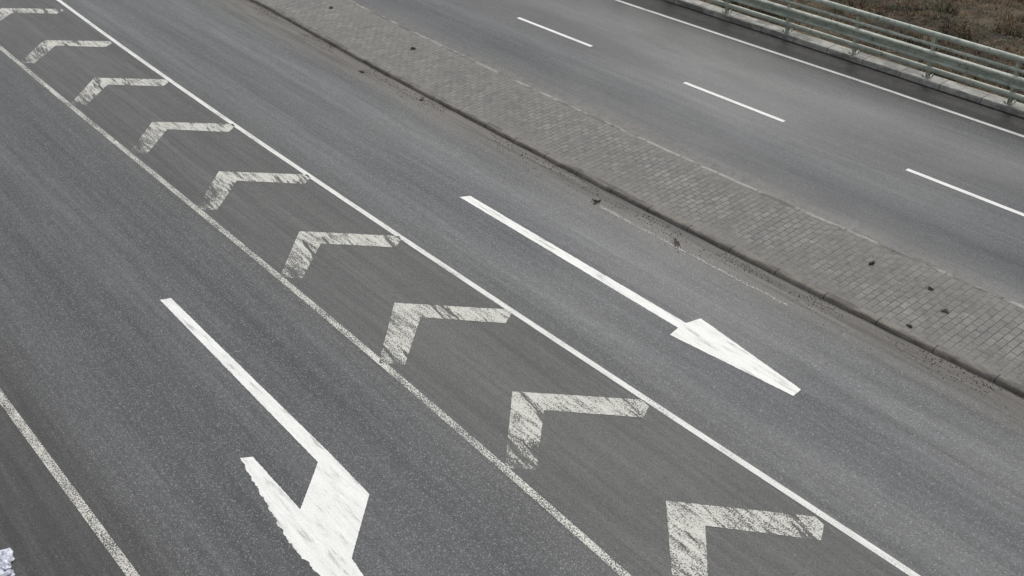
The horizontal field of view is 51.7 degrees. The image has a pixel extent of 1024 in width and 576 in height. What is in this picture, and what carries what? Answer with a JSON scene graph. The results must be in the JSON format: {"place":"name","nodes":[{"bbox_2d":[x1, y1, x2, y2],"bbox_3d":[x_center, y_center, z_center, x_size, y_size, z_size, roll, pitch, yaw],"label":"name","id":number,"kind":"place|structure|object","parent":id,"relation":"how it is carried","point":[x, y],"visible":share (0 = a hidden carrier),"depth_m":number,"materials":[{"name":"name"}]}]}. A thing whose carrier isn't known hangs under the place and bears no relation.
{"place":"outdoors","nodes":[
{"label":"outdoors","id":0,"kind":"place"},
{"bbox_2d":[0,0,1023,575],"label":"road","id":1,"kind":"structure","parent":0,"point":[148,418],"depth_m":16.69,"materials":[{"name":"grey asphalt"}]},
{"bbox_2d":[0,548,14,575],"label":"snow lump","id":2,"kind":"object","parent":1,"relation":"on","point":[7,558],"visible":1,"depth_m":13.56,"materials":[{"name":"white snow"}]},
{"bbox_2d":[0,8,62,20],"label":"chevron marking","id":3,"kind":"object","parent":1,"relation":"on","point":[2,10],"visible":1,"depth_m":31.01,"materials":[{"name":"paint"}]},
{"bbox_2d":[22,40,110,62],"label":"chevron marking","id":4,"kind":"object","parent":1,"relation":"on","point":[70,43],"visible":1,"depth_m":28.63,"materials":[{"name":"paint"}]},
{"bbox_2d":[0,389,139,575],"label":"lane line","id":5,"kind":"object","parent":1,"relation":"on","point":[28,430],"visible":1,"depth_m":14.72,"materials":[{"name":"paint"}]},
{"bbox_2d":[71,78,167,104],"bbox_3d":[-9.640,-4.807,25.891,2.076,0.001,1.575,3,35,9],"label":"chevron marking","id":6,"kind":"object","parent":1,"relation":"on","point":[104,82],"visible":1,"depth_m":26.29,"materials":[{"name":"paint"}]},
{"bbox_2d":[137,122,233,151],"bbox_3d":[-7.397,-3.349,23.622,2.043,0.001,1.550,3,35,8],"label":"chevron marking","id":7,"kind":"object","parent":1,"relation":"on","point":[203,126],"visible":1,"depth_m":24.03,"materials":[{"name":"paint"}]},
{"bbox_2d":[201,171,310,209],"bbox_3d":[-5.235,-1.982,21.490,2.048,0.001,1.574,1,35,6],"label":"chevron marking","id":8,"kind":"object","parent":1,"relation":"on","point":[265,177],"visible":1,"depth_m":21.89,"materials":[{"name":"paint"}]},
{"bbox_2d":[160,298,368,575],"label":"arrow marking","id":9,"kind":"object","parent":1,"relation":"on","point":[321,527],"visible":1,"depth_m":14.31,"materials":[{"name":"paint"}]},
{"bbox_2d":[0,46,630,575],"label":"lane line","id":10,"kind":"object","parent":1,"relation":"on","point":[356,342],"visible":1,"depth_m":16.77,"materials":[{"name":"paint"}]},
{"bbox_2d":[281,231,399,277],"bbox_3d":[-3.151,-0.592,19.330,2.022,0.001,1.556,3,35,8],"label":"chevron marking","id":11,"kind":"object","parent":1,"relation":"on","point":[380,241],"visible":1,"depth_m":19.71,"materials":[{"name":"paint"}]},
{"bbox_2d":[379,303,510,363],"bbox_3d":[-1.116,0.765,17.222,2.042,0.001,1.631,3,35,8],"label":"chevron marking","id":12,"kind":"object","parent":1,"relation":"on","point":[491,315],"visible":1,"depth_m":17.61,"materials":[{"name":"paint"}]},
{"bbox_2d":[57,0,919,575],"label":"lane line","id":13,"kind":"object","parent":1,"relation":"on","point":[677,420],"visible":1,"depth_m":16.74,"materials":[{"name":"paint"}]},
{"bbox_2d":[505,391,648,468],"bbox_3d":[0.928,2.060,15.201,2.051,0.001,1.628,2,35,7],"label":"chevron marking","id":14,"kind":"object","parent":1,"relation":"on","point":[539,399],"visible":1,"depth_m":15.60,"materials":[{"name":"paint"}]},
{"bbox_2d":[460,196,800,395],"bbox_3d":[1.641,-0.141,18.319,0.690,0.001,8.150,-27,41,-30],"label":"arrow marking","id":15,"kind":"object","parent":1,"relation":"on","point":[702,335],"visible":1,"depth_m":16.99,"materials":[{"name":"paint"}]},
{"bbox_2d":[239,0,1023,417],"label":"grit","id":16,"kind":"object","parent":1,"relation":"on","point":[631,210],"visible":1,"depth_m":19.99,"materials":[{"name":"black gravel"}]},
{"bbox_2d":[250,0,1023,397],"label":"kerb","id":17,"kind":"structure","parent":1,"relation":"on","point":[844,304],"depth_m":19.38,"materials":[{"name":"concrete"}]},
{"bbox_2d":[263,0,1023,385],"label":"median","id":18,"kind":"object","parent":1,"relation":"on","point":[981,328],"visible":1,"depth_m":20.23,"materials":[{"name":"brick"}]},
{"bbox_2d":[674,238,680,252],"bbox_3d":[2.989,-0.771,19.128,0.116,0.004,0.492,-2,35,2],"label":"mud clod","id":19,"kind":"object","parent":1,"relation":"on","point":[676,243],"visible":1,"depth_m":19.15,"materials":[{"name":"brown soil"}]},
{"bbox_2d":[599,205,785,304],"bbox_3d":[3.116,-0.652,18.943,0.070,0.001,4.500,-27,41,-30],"label":"lane line","id":20,"kind":"object","parent":1,"relation":"on","point":[692,255],"visible":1,"depth_m":18.75,"materials":[{"name":"paint"}]},
{"bbox_2d":[666,501,823,575],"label":"chevron marking","id":21,"kind":"object","parent":1,"relation":"on","point":[702,523],"visible":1,"depth_m":13.61,"materials":[{"name":"paint"}]},
{"bbox_2d":[352,0,1023,304],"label":"road","id":22,"kind":"structure","parent":0,"point":[843,151],"depth_m":23.28,"materials":[{"name":"grey asphalt"}]},
{"bbox_2d":[518,17,591,46],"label":"lane marking","id":23,"kind":"object","parent":22,"relation":"on","point":[561,34],"visible":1,"depth_m":27.88,"materials":[{"name":"paint"}]},
{"bbox_2d":[348,0,1023,308],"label":"kerb","id":24,"kind":"structure","parent":22,"relation":"on","point":[793,206],"depth_m":20.96,"materials":[{"name":"grey concrete"}]},
{"bbox_2d":[684,82,784,121],"bbox_3d":[4.992,-4.235,23.963,0.100,0.001,2.930,-27,41,-30],"label":"lane marking","id":25,"kind":"object","parent":22,"relation":"on","point":[738,103],"visible":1,"depth_m":23.90,"materials":[{"name":"paint"}]},
{"bbox_2d":[616,0,1023,136],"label":"lane line","id":26,"kind":"object","parent":22,"relation":"on","point":[991,125],"visible":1,"depth_m":24.95,"materials":[{"name":"paint"}]},
{"bbox_2d":[906,168,1023,215],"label":"lane marking","id":27,"kind":"object","parent":22,"relation":"on","point":[967,192],"visible":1,"depth_m":20.21,"materials":[{"name":"paint"}]},
{"bbox_2d":[699,0,1023,103],"bbox_3d":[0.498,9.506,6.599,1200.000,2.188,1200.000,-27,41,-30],"label":"ground","id":28,"kind":"structure","parent":0,"point":[980,15],"depth_m":29.48,"materials":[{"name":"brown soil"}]},
{"bbox_2d":[666,0,1023,117],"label":"kerb","id":29,"kind":"structure","parent":28,"relation":"on","point":[944,85],"depth_m":25.35,"materials":[{"name":"concrete"}]},
{"bbox_2d":[705,0,1023,104],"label":"guard railing","id":30,"kind":"object","parent":29,"relation":"on","point":[931,56],"visible":1,"depth_m":24.42,"materials":[{"name":"metal"}]}
]}

